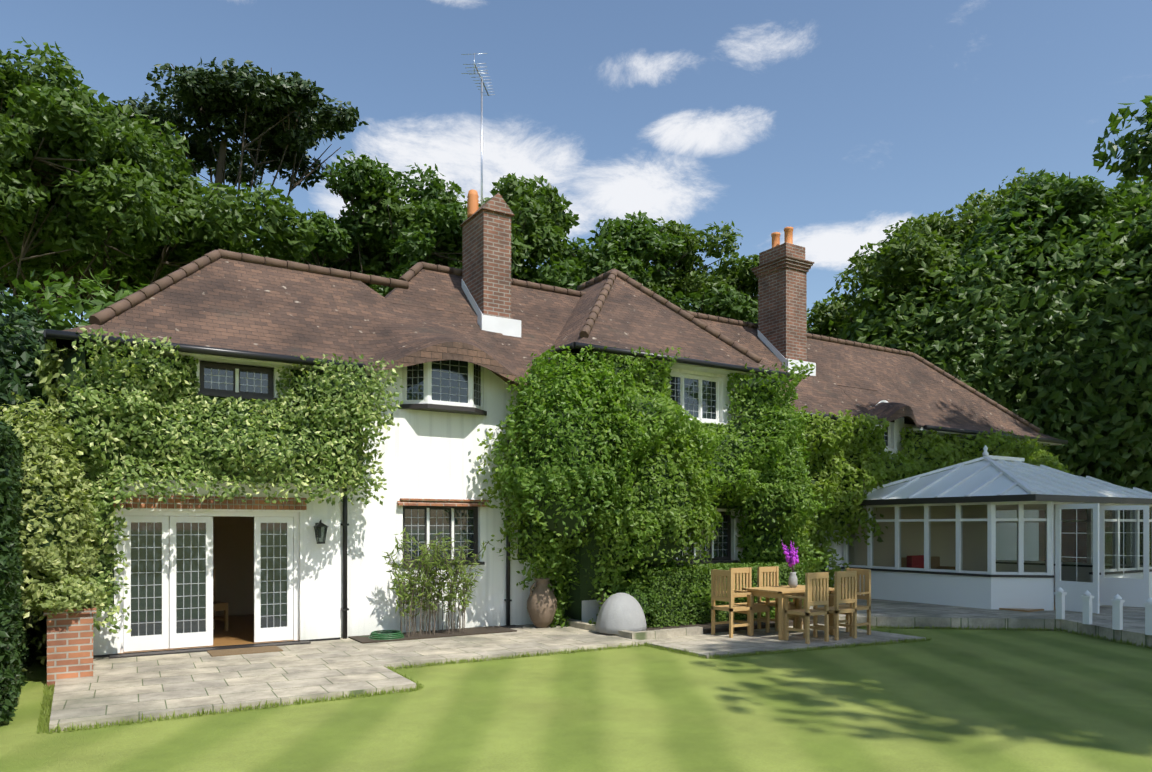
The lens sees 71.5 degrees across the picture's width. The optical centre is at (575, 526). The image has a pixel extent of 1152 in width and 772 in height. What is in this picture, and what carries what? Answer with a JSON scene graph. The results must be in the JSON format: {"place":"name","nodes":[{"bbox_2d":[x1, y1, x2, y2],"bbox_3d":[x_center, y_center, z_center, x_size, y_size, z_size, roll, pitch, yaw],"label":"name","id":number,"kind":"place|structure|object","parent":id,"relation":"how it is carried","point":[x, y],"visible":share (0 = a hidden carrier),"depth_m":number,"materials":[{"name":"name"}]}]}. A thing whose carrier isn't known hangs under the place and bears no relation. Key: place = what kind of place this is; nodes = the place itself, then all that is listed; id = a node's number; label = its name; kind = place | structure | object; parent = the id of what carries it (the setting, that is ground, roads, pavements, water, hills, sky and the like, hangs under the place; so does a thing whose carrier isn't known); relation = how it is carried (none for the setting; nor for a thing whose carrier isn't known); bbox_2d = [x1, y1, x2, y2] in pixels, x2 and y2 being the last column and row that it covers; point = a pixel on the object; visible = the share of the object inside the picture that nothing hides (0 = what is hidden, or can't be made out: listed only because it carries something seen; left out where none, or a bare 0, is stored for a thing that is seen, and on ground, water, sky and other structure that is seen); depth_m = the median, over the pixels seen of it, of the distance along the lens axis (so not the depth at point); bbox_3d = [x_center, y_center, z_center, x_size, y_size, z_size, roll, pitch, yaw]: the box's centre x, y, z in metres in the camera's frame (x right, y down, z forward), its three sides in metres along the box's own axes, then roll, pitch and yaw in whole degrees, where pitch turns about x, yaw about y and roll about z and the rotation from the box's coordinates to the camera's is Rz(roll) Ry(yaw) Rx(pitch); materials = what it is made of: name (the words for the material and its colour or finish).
{"place":"outdoors","nodes":[
{"label":"outdoors","id":0,"kind":"place"},
{"bbox_2d":[0,54,62,277],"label":"tree","id":1,"kind":"object","parent":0,"point":[48,202],"depth_m":25.16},
{"bbox_2d":[35,338,84,666],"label":"ivy wall","id":2,"kind":"structure","parent":0,"point":[49,389],"depth_m":10.19,"materials":[{"name":"plant"}]},
{"bbox_2d":[0,71,163,371],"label":"tree","id":3,"kind":"object","parent":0,"point":[90,96],"depth_m":34.33,"materials":[{"name":"plant"}]},
{"bbox_2d":[0,36,197,369],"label":"tree","id":4,"kind":"object","parent":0,"point":[59,122],"depth_m":23.01,"materials":[{"name":"plant"}]},
{"bbox_2d":[51,235,261,312],"bbox_3d":[-21.451,-8.286,41.310,14.861,20.956,14.840,0,0,-8],"label":"tree","id":5,"kind":"object","parent":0,"point":[113,282],"depth_m":36.62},
{"bbox_2d":[0,86,318,325],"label":"tree","id":6,"kind":"object","parent":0,"point":[217,228],"depth_m":27.04,"materials":[{"name":"plant"}]},
{"bbox_2d":[212,517,212,644],"bbox_3d":[-5.348,0.772,11.573,0.045,1.826,0.544,0,0,-39],"label":"french door leaf","id":7,"kind":"object","parent":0,"point":[212,580],"depth_m":11.37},
{"bbox_2d":[54,327,403,636],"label":"ivy wall","id":8,"kind":"structure","parent":0,"point":[350,400],"depth_m":10.82,"materials":[{"name":"plant"}]},
{"bbox_2d":[90,57,368,242],"bbox_3d":[-15.033,-8.688,34.148,9.762,21.560,10.881,0,0,-42],"label":"tree","id":9,"kind":"object","parent":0,"point":[217,94],"depth_m":32.77,"materials":[{"name":"plant"}]},
{"bbox_2d":[49,624,644,731],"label":"patio ground","id":10,"kind":"structure","parent":0,"point":[113,690],"depth_m":9.34,"materials":[{"name":"stone"}]},
{"bbox_2d":[109,641,310,658],"bbox_3d":[-5.031,1.740,11.150,2.550,0.090,0.240,0,0,-32],"label":"door sill","id":11,"kind":"structure","parent":10,"relation":"on","point":[197,650],"depth_m":11.01,"materials":[{"name":"stone"}]},
{"bbox_2d":[207,646,282,656],"bbox_3d":[-4.543,1.708,10.982,0.900,0.015,0.500,0,0,-32],"label":"door mat","id":12,"kind":"object","parent":10,"relation":"on","point":[237,651],"depth_m":10.96,"materials":[{"name":"fabric"}]},
{"bbox_2d":[348,626,516,643],"bbox_3d":[-2.236,1.740,12.697,2.550,0.090,0.730,0,0,-32],"label":"bed","id":13,"kind":"object","parent":10,"relation":"on","point":[363,639],"visible":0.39,"depth_m":12.58,"materials":[{"name":"brown soil"}]},
{"bbox_2d":[368,630,403,639],"bbox_3d":[-2.940,1.661,12.252,0.596,0.102,0.602,0,0,-32],"label":"garden hose","id":14,"kind":"object","parent":13,"relation":"on","point":[377,636],"visible":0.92,"depth_m":12.09,"materials":[{"name":"green"}]},
{"bbox_2d":[382,527,492,636],"bbox_3d":[-2.153,0.855,12.525,1.806,1.701,1.020,0,0,-32],"label":"bamboo clump","id":15,"kind":"object","parent":13,"relation":"on","point":[431,580],"depth_m":12.51,"materials":[{"name":"plant"}]},
{"bbox_2d":[501,625,522,628],"bbox_3d":[-1.101,1.704,13.646,0.260,0.022,0.320,0,0,-32],"label":"drain gully","id":16,"kind":"object","parent":10,"relation":"on","point":[511,626],"visible":0.96,"depth_m":13.57,"materials":[{"name":"black metal"}]},
{"bbox_2d":[527,578,556,627],"bbox_3d":[-0.578,1.295,13.619,0.520,0.840,0.520,0,0,-32],"label":"large urn","id":17,"kind":"object","parent":10,"relation":"on","point":[542,604],"visible":0.94,"depth_m":13.46,"materials":[{"name":"ceramic"}]},
{"bbox_2d":[251,149,514,296],"bbox_3d":[-7.974,-6.738,35.043,10.379,17.576,11.257,0,0,-42],"label":"tree","id":18,"kind":"object","parent":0,"point":[336,242],"depth_m":32.30,"materials":[{"name":"plant"}]},
{"bbox_2d":[323,173,579,293],"bbox_3d":[-4.694,-6.785,37.450,14.170,17.777,12.723,0,0,-11],"label":"tree","id":19,"kind":"object","parent":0,"point":[542,209],"depth_m":33.60,"materials":[{"name":"plant"}]},
{"bbox_2d":[0,555,1151,771],"bbox_3d":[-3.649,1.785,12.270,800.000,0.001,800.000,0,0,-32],"label":"lawn","id":20,"kind":"structure","parent":0,"point":[955,700],"depth_m":7.40,"materials":[{"name":"green plant"}]},
{"bbox_2d":[0,419,37,724],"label":"yew hedge","id":21,"kind":"object","parent":20,"relation":"on","point":[16,655],"depth_m":7.46,"materials":[{"name":"plant"}]},
{"bbox_2d":[0,278,70,459],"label":"tree","id":22,"kind":"object","parent":20,"relation":"on","point":[19,361],"depth_m":10.60,"materials":[{"name":"plant"}]},
{"bbox_2d":[0,390,101,672],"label":"shrub","id":23,"kind":"object","parent":20,"relation":"on","point":[76,557],"depth_m":9.22,"materials":[{"name":"plant"}]},
{"bbox_2d":[44,605,95,686],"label":"brick pier","id":24,"kind":"structure","parent":20,"relation":"on","point":[70,647],"depth_m":8.98,"materials":[{"name":"brick"}]},
{"bbox_2d":[21,573,110,621],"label":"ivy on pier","id":25,"kind":"object","parent":24,"relation":"attached to","point":[74,589],"depth_m":8.92,"materials":[{"name":"plant"}]},
{"bbox_2d":[1,262,147,447],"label":"tree","id":26,"kind":"object","parent":20,"relation":"on","point":[55,312],"depth_m":19.24,"materials":[{"name":"plant"}]},
{"bbox_2d":[93,637,339,657],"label":"plinth","id":27,"kind":"structure","parent":20,"relation":"on","point":[107,655],"depth_m":11.28,"materials":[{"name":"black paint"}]},
{"bbox_2d":[85,355,1038,654],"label":"house walls","id":28,"kind":"structure","parent":20,"relation":"on","point":[429,455],"depth_m":12.81,"materials":[{"name":"paint"}]},
{"bbox_2d":[118,510,298,652],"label":"french doors","id":29,"kind":"structure","parent":28,"relation":"in","point":[168,574],"depth_m":11.19,"materials":[{"name":"wood"}]},
{"bbox_2d":[123,516,296,652],"bbox_3d":[-6.198,0.520,13.097,2.850,2.370,4.300,0,0,-32],"label":"interior room","id":30,"kind":"object","parent":28,"relation":"attached to","point":[233,551],"depth_m":15.34,"materials":[{"name":"wood"}]},
{"bbox_2d":[213,568,227,630],"bbox_3d":[-6.014,1.195,13.033,0.460,1.020,0.480,0,0,38],"label":"interior chair","id":31,"kind":"object","parent":30,"relation":"in","point":[219,606],"visible":0.25,"depth_m":13.07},
{"bbox_2d":[113,495,306,509],"bbox_3d":[-5.088,-0.335,11.251,2.512,0.180,0.068,0,0,-32],"label":"brick lintel","id":32,"kind":"object","parent":28,"relation":"attached to","point":[259,503],"visible":0.75,"depth_m":11.23,"materials":[{"name":"brick"}]},
{"bbox_2d":[196,362,279,400],"bbox_3d":[-4.846,-2.070,11.448,1.120,0.490,0.210,0,0,-32],"label":"window","id":33,"kind":"structure","parent":28,"relation":"attached to","point":[229,380],"depth_m":11.46,"materials":[{"name":"grey"}]},
{"bbox_2d":[313,520,327,543],"bbox_3d":[-3.799,0.076,11.885,0.190,0.358,0.255,0,0,-32],"label":"wall lantern","id":34,"kind":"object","parent":28,"relation":"attached to","point":[318,527],"depth_m":11.88,"materials":[{"name":"black metal"}]},
{"bbox_2d":[402,362,427,403],"bbox_3d":[-2.571,-2.385,12.821,0.420,0.860,0.070,0,0,6],"label":"window","id":35,"kind":"structure","parent":28,"relation":"in","point":[415,384],"depth_m":12.81,"materials":[{"name":"white paint"}]},
{"bbox_2d":[399,505,484,566],"bbox_3d":[-2.227,0.145,13.221,1.480,1.000,0.210,0,0,-32],"label":"window","id":36,"kind":"structure","parent":28,"relation":"attached to","point":[459,524],"depth_m":13.30,"materials":[{"name":"grey"}]},
{"bbox_2d":[397,498,488,506],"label":"brick lintel","id":37,"kind":"structure","parent":28,"relation":"attached to","point":[428,502],"depth_m":13.08,"materials":[{"name":"orange brick"}]},
{"bbox_2d":[400,403,486,415],"bbox_3d":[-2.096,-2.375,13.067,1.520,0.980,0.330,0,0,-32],"label":"window sill","id":38,"kind":"structure","parent":28,"relation":"attached to","point":[450,409],"depth_m":12.93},
{"bbox_2d":[428,360,472,406],"bbox_3d":[-2.054,-2.385,12.999,0.780,0.860,0.070,0,0,-32],"label":"window","id":39,"kind":"structure","parent":28,"relation":"in","point":[450,382],"depth_m":13.00,"materials":[{"name":"glass"}]},
{"bbox_2d":[473,363,483,409],"bbox_3d":[-1.666,-2.385,13.385,0.070,0.860,0.420,0,0,20],"label":"window","id":40,"kind":"structure","parent":28,"relation":"in","point":[478,386],"depth_m":13.43,"materials":[{"name":"white paint"}]},
{"bbox_2d":[528,345,581,627],"bbox_3d":[-0.444,-0.598,13.912,0.903,5.002,0.995,0,0,-32],"label":"climbing ivy","id":41,"kind":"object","parent":28,"relation":"attached to","point":[561,603],"depth_m":13.87,"materials":[{"name":"plant"}]},
{"bbox_2d":[43,329,1067,638],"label":"gutters and downpipes","id":42,"kind":"object","parent":28,"relation":"attached to","point":[67,335],"visible":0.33,"depth_m":12.24,"materials":[{"name":"black metal"}]},
{"bbox_2d":[61,258,1055,438],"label":"roof tiles","id":43,"kind":"object","parent":28,"relation":"on","point":[424,317],"visible":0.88,"depth_m":14.37,"materials":[{"name":"tile"}]},
{"bbox_2d":[460,193,514,318],"bbox_3d":[-1.710,-4.855,15.275,0.670,2.680,1.050,0,0,-32],"label":"chimney","id":44,"kind":"object","parent":43,"relation":"on","point":[486,252],"visible":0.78,"depth_m":14.90,"materials":[{"name":"brick"}]},
{"bbox_2d":[467,189,478,217],"bbox_3d":[-1.988,-6.215,15.427,0.230,0.520,0.230,0,0,-32],"label":"chimney pot","id":45,"kind":"object","parent":44,"relation":"on","point":[472,203],"visible":0.77,"depth_m":15.34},
{"bbox_2d":[461,53,494,205],"bbox_3d":[-1.842,-7.089,15.831,0.500,3.707,1.490,0,0,6],"label":"tv aerial","id":46,"kind":"object","parent":44,"relation":"attached to","point":[481,83],"visible":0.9,"depth_m":15.81,"materials":[{"name":"silver metal"}]},
{"bbox_2d":[462,279,520,336],"bbox_3d":[-1.663,-4.143,15.199,0.810,1.314,1.130,0,0,-32],"label":"chimney flashing","id":47,"kind":"object","parent":44,"relation":"attached to","point":[507,327],"visible":0.79,"depth_m":14.77,"materials":[{"name":"metal"}]},
{"bbox_2d":[89,249,1040,431],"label":"roof ridge tiles","id":48,"kind":"object","parent":43,"relation":"on","point":[106,314],"visible":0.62,"depth_m":15.41,"materials":[{"name":"tile"}]},
{"bbox_2d":[752,242,812,361],"bbox_3d":[5.047,-5.140,19.587,0.910,3.250,1.130,0,0,-32],"label":"chimney","id":49,"kind":"object","parent":43,"relation":"on","point":[782,305],"visible":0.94,"depth_m":19.25,"materials":[{"name":"brick"}]},
{"bbox_2d":[771,227,792,247],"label":"chimney pots","id":50,"kind":"object","parent":49,"relation":"on","point":[788,235],"visible":0.56,"depth_m":19.39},
{"bbox_2d":[751,255,814,269],"bbox_3d":[5.047,-6.375,19.587,0.960,0.030,1.180,0,0,-32],"label":"brick band","id":51,"kind":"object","parent":49,"relation":"attached to","point":[781,258],"depth_m":19.18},
{"bbox_2d":[758,330,815,375],"bbox_3d":[5.094,-4.226,19.510,0.940,1.284,1.100,0,0,-32],"label":"chimney flashing","id":52,"kind":"object","parent":49,"relation":"attached to","point":[774,350],"visible":0.5,"depth_m":19.19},
{"bbox_2d":[56,339,1061,445],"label":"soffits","id":53,"kind":"object","parent":28,"relation":"on","point":[60,343],"visible":0.17,"depth_m":11.57,"materials":[{"name":"white paint"}]},
{"bbox_2d":[491,345,638,583],"bbox_3d":[-0.151,-1.016,13.337,2.836,3.993,2.133,0,0,-32],"label":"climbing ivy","id":54,"kind":"object","parent":28,"relation":"attached to","point":[519,479],"depth_m":12.78,"materials":[{"name":"plant"}]},
{"bbox_2d":[476,427,539,560],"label":"wisteria fronds","id":55,"kind":"object","parent":54,"relation":"attached to","point":[496,488],"visible":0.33,"depth_m":13.37,"materials":[{"name":"green plant"}]},
{"bbox_2d":[588,400,723,598],"bbox_3d":[1.329,-0.470,13.682,2.620,3.429,1.631,0,0,-32],"label":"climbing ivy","id":56,"kind":"object","parent":54,"relation":"attached to","point":[695,519],"depth_m":13.24,"materials":[{"name":"plant"}]},
{"bbox_2d":[667,372,726,424],"bbox_3d":[2.240,-2.440,15.298,1.520,0.930,0.210,0,0,-32],"label":"window","id":57,"kind":"structure","parent":28,"relation":"attached to","point":[696,396],"depth_m":15.43,"materials":[{"name":"white paint"}]},
{"bbox_2d":[675,511,737,564],"bbox_3d":[2.300,0.210,15.335,1.980,1.010,0.210,0,0,-32],"label":"window","id":58,"kind":"structure","parent":28,"relation":"attached to","point":[720,547],"depth_m":15.70,"materials":[{"name":"grey"}]},
{"bbox_2d":[580,344,834,623],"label":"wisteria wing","id":59,"kind":"structure","parent":28,"relation":"attached to","point":[673,410],"depth_m":14.34,"materials":[{"name":"plant"}]},
{"bbox_2d":[516,383,591,590],"bbox_3d":[-0.334,-0.695,13.714,1.334,3.636,1.036,0,0,-32],"label":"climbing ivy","id":60,"kind":"object","parent":59,"relation":"attached to","point":[563,560],"depth_m":13.53,"materials":[{"name":"plant"}]},
{"bbox_2d":[880,423,896,450],"bbox_3d":[7.354,-2.245,19.193,0.820,0.840,0.210,0,0,-32],"label":"dormer window","id":61,"kind":"structure","parent":28,"relation":"attached to","point":[887,436],"depth_m":19.38,"materials":[{"name":"white paint"}]},
{"bbox_2d":[560,619,638,639],"bbox_3d":[0.345,1.705,13.139,0.140,0.160,2.150,0,0,-32],"label":"bed edging","id":62,"kind":"object","parent":20,"relation":"on","point":[592,627],"visible":0.39,"depth_m":13.14,"materials":[{"name":"stone"}]},
{"bbox_2d":[637,626,702,639],"bbox_3d":[1.485,1.705,12.654,1.280,0.160,0.120,0,0,-32],"label":"bed edging","id":63,"kind":"object","parent":20,"relation":"on","point":[672,632],"visible":0.61,"depth_m":12.60,"materials":[{"name":"stone"}]},
{"bbox_2d":[592,617,812,633],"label":"bed soil","id":64,"kind":"structure","parent":20,"relation":"on","point":[719,628],"depth_m":13.49,"materials":[{"name":"soil"}]},
{"bbox_2d":[595,593,646,633],"bbox_3d":[0.729,1.375,12.902,0.840,0.620,0.819,0,0,-32],"label":"dome sculpture","id":65,"kind":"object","parent":64,"relation":"on","point":[619,612],"depth_m":12.63,"materials":[{"name":"stone"}]},
{"bbox_2d":[616,580,660,622],"bbox_3d":[1.014,1.294,13.399,0.852,0.850,0.826,0,0,-32],"label":"shrub bed","id":66,"kind":"object","parent":64,"relation":"on","point":[647,609],"depth_m":13.24,"materials":[{"name":"plant"}]},
{"bbox_2d":[622,561,805,627],"bbox_3d":[2.557,1.184,14.602,3.737,1.059,1.057,0,0,-32],"label":"hedge","id":67,"kind":"object","parent":64,"relation":"on","point":[688,571],"depth_m":13.76,"materials":[{"name":"plant"}]},
{"bbox_2d":[725,400,813,562],"bbox_3d":[3.672,-0.855,15.431,2.033,3.142,1.583,0,0,-32],"label":"climbing ivy","id":68,"kind":"object","parent":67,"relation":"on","point":[794,474],"depth_m":14.99,"materials":[{"name":"plant"}]},
{"bbox_2d":[782,406,1074,600],"bbox_3d":[8.596,-0.333,19.183,11.540,4.334,1.201,0,0,-32],"label":"climbing ivy","id":69,"kind":"object","parent":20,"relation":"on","point":[828,451],"depth_m":17.64,"materials":[{"name":"plant"}]},
{"bbox_2d":[828,230,1126,483],"bbox_3d":[16.514,-4.827,33.153,14.574,15.181,11.628,0,0,-32],"label":"tree","id":70,"kind":"object","parent":20,"relation":"on","point":[893,325],"depth_m":29.50,"materials":[{"name":"plant"}]},
{"bbox_2d":[988,176,1151,564],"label":"tree","id":71,"kind":"object","parent":20,"relation":"on","point":[1137,447],"depth_m":27.02,"materials":[{"name":"plant"}]},
{"bbox_2d":[0,0,1151,329],"label":"sky","id":72,"kind":"structure","parent":0,"point":[837,123],"materials":[{"name":"blue"}]},
{"bbox_2d":[513,211,757,322],"bbox_3d":[1.656,-5.767,37.723,13.982,15.665,12.537,0,0,31],"label":"tree","id":73,"kind":"object","parent":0,"point":[626,247],"depth_m":33.84,"materials":[{"name":"plant"}]},
{"bbox_2d":[642,217,809,326],"bbox_3d":[5.886,-6.545,40.748,11.144,17.178,11.337,0,0,-28],"label":"tree","id":74,"kind":"object","parent":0,"point":[741,273],"depth_m":38.53,"materials":[{"name":"plant"}]},
{"bbox_2d":[642,623,925,658],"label":"patio ground","id":75,"kind":"structure","parent":0,"point":[742,641],"depth_m":12.11,"materials":[{"name":"stone"}]},
{"bbox_2d":[711,569,752,637],"bbox_3d":[2.494,1.215,12.811,0.460,1.050,0.470,0,0,-32],"label":"garden chair","id":76,"kind":"object","parent":75,"relation":"on","point":[717,591],"visible":0.98,"depth_m":12.72,"materials":[{"name":"brown wood"}]},
{"bbox_2d":[729,567,769,632],"bbox_3d":[2.865,1.215,13.219,0.470,1.050,0.460,0,0,-32],"label":"garden chair","id":77,"kind":"object","parent":75,"relation":"on","point":[743,577],"visible":0.46,"depth_m":13.31,"materials":[{"name":"brown wood"}]},
{"bbox_2d":[757,566,795,631],"bbox_3d":[3.408,1.215,13.557,0.470,1.050,0.460,0,0,-32],"label":"garden chair","id":78,"kind":"object","parent":75,"relation":"on","point":[761,576],"visible":0.52,"depth_m":13.61,"materials":[{"name":"brown wood"}]},
{"bbox_2d":[743,585,833,639],"bbox_3d":[3.459,1.365,12.870,1.300,0.751,0.850,0,0,-32],"label":"garden table","id":79,"kind":"object","parent":75,"relation":"on","point":[779,592],"visible":0.6,"depth_m":12.58,"materials":[{"name":"brown wood"}]},
{"bbox_2d":[788,572,797,587],"bbox_3d":[3.517,0.865,12.966,0.150,0.250,0.150,0,0,-32],"label":"vase","id":80,"kind":"object","parent":79,"relation":"on","point":[793,582],"visible":1,"depth_m":12.91,"materials":[{"name":"ceramic"}]},
{"bbox_2d":[781,540,798,571],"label":"flowers","id":81,"kind":"object","parent":80,"relation":"on","point":[791,557],"visible":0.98,"depth_m":12.94,"materials":[{"name":"purple"}]},
{"bbox_2d":[784,572,828,643],"bbox_3d":[3.510,1.215,12.184,0.470,1.050,0.460,0,0,-32],"label":"garden chair","id":82,"kind":"object","parent":75,"relation":"on","point":[806,612],"visible":0.98,"depth_m":12.05,"materials":[{"name":"brown wood"}]},
{"bbox_2d":[813,571,856,640],"bbox_3d":[4.053,1.215,12.522,0.470,1.050,0.460,0,0,-32],"label":"garden chair","id":83,"kind":"object","parent":75,"relation":"on","point":[838,595],"visible":0.92,"depth_m":12.37,"materials":[{"name":"brown wood"}]},
{"bbox_2d":[839,568,870,636],"bbox_3d":[4.423,1.215,12.930,0.460,1.050,0.470,0,0,-32],"label":"garden chair","id":84,"kind":"object","parent":75,"relation":"on","point":[865,592],"visible":0.44,"depth_m":12.86,"materials":[{"name":"brown wood"}]},
{"bbox_2d":[807,289,926,348],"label":"tree","id":85,"kind":"object","parent":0,"point":[833,333],"depth_m":39.59,"materials":[{"name":"plant"}]},
{"bbox_2d":[849,480,986,570],"bbox_3d":[8.644,0.260,19.779,5.590,2.650,0.240,0,0,-32],"label":"window glass","id":86,"kind":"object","parent":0,"point":[977,562],"depth_m":19.75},
{"bbox_2d":[807,200,1082,336],"bbox_3d":[16.668,-6.030,36.648,12.861,16.211,13.618,0,0,-12],"label":"tree","id":87,"kind":"object","parent":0,"point":[888,259],"depth_m":32.67,"materials":[{"name":"plant"}]},
{"bbox_2d":[802,599,1151,647],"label":"terrace","id":88,"kind":"structure","parent":0,"point":[892,613],"depth_m":13.99,"materials":[{"name":"stone"}]},
{"bbox_2d":[841,502,991,608],"bbox_3d":[7.082,0.510,16.837,0.215,2.150,3.540,0,0,-32],"label":"conservatory side screen","id":89,"kind":"object","parent":88,"relation":"on","point":[958,586],"visible":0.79,"depth_m":16.48,"materials":[{"name":"plastic"}]},
{"bbox_2d":[990,501,1053,610],"bbox_3d":[8.479,0.510,15.264,1.101,2.150,0.215,0,0,13],"label":"conservatory screen","id":90,"kind":"object","parent":88,"relation":"on","point":[1020,588],"visible":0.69,"depth_m":15.21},
{"bbox_2d":[999,590,1054,611],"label":"conservatory floor","id":91,"kind":"structure","parent":88,"relation":"on","point":[1022,609],"depth_m":15.05,"materials":[{"name":"grey"}]},
{"bbox_2d":[901,555,955,569],"bbox_3d":[8.364,1.120,18.991,1.500,0.870,0.700,0,0,-32],"label":"sofa","id":92,"kind":"object","parent":91,"relation":"on","point":[935,560],"depth_m":18.93,"materials":[{"name":"fabric"}]},
{"bbox_2d":[1054,587,1151,634],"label":"bollards","id":93,"kind":"object","parent":88,"relation":"on","point":[1117,610],"visible":1,"depth_m":12.33,"materials":[{"name":"white paint"}]},
{"bbox_2d":[1089,503,1151,605],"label":"conservatory screen","id":94,"kind":"object","parent":88,"relation":"on","point":[1117,570],"visible":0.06,"depth_m":16.69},
{"bbox_2d":[853,455,1151,504],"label":"roof glazing bars","id":95,"kind":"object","parent":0,"point":[997,485],"depth_m":16.80,"materials":[{"name":"metal"}]},
{"bbox_2d":[982,445,988,455],"bbox_3d":[9.030,-1.682,17.639,0.140,0.240,0.140,0,0,-32],"label":"roof finial","id":96,"kind":"object","parent":95,"relation":"on","point":[985,452],"visible":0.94,"depth_m":17.61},
{"bbox_2d":[853,494,1151,505],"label":"gutter","id":97,"kind":"object","parent":95,"relation":"attached to","point":[1034,497],"visible":0.78,"depth_m":15.62,"materials":[{"name":"metal"}]},
{"bbox_2d":[1055,503,1098,613],"bbox_3d":[9.238,0.575,14.755,0.045,1.980,0.820,0,0,-22],"label":"conservatory door","id":98,"kind":"structure","parent":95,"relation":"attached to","point":[1075,590],"depth_m":14.74,"materials":[{"name":"white paint"}]},
{"bbox_2d":[1099,505,1148,606],"bbox_3d":[10.770,0.575,15.730,0.820,1.980,0.046,0,0,43],"label":"conservatory door leaf","id":99,"kind":"object","parent":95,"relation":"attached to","point":[1132,592],"visible":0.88,"depth_m":15.70,"materials":[{"name":"white paint"}]},
{"bbox_2d":[889,167,1150,312],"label":"tree","id":100,"kind":"object","parent":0,"point":[996,202],"depth_m":34.22,"materials":[{"name":"plant"}]},
{"bbox_2d":[902,183,1151,564],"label":"tree","id":101,"kind":"object","parent":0,"point":[1077,385],"depth_m":27.44,"materials":[{"name":"plant"}]},
{"bbox_2d":[943,169,1151,562],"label":"tree","id":102,"kind":"object","parent":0,"point":[1038,198],"depth_m":29.90,"materials":[{"name":"plant"}]},
{"bbox_2d":[1051,501,1094,609],"bbox_3d":[9.684,0.510,15.596,1.750,2.150,0.100,0,0,-32],"label":"door frame","id":103,"kind":"object","parent":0,"point":[1052,535],"visible":0.32,"depth_m":15.13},
{"bbox_2d":[996,504,1150,589],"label":"conservatory end screen","id":104,"kind":"object","parent":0,"point":[1065,568],"visible":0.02,"depth_m":19.55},
{"bbox_2d":[1039,509,1120,563],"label":"outbuilding walls","id":105,"kind":"structure","parent":0,"point":[1070,535],"depth_m":26.60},
{"bbox_2d":[1060,176,1151,293],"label":"tree","id":106,"kind":"object","parent":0,"point":[1126,269],"visible":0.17,"depth_m":29.30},
{"bbox_2d":[1092,95,1151,182],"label":"tree","id":107,"kind":"object","parent":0,"point":[1140,156],"visible":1,"depth_m":22.66,"materials":[{"name":"plant"}]}
]}

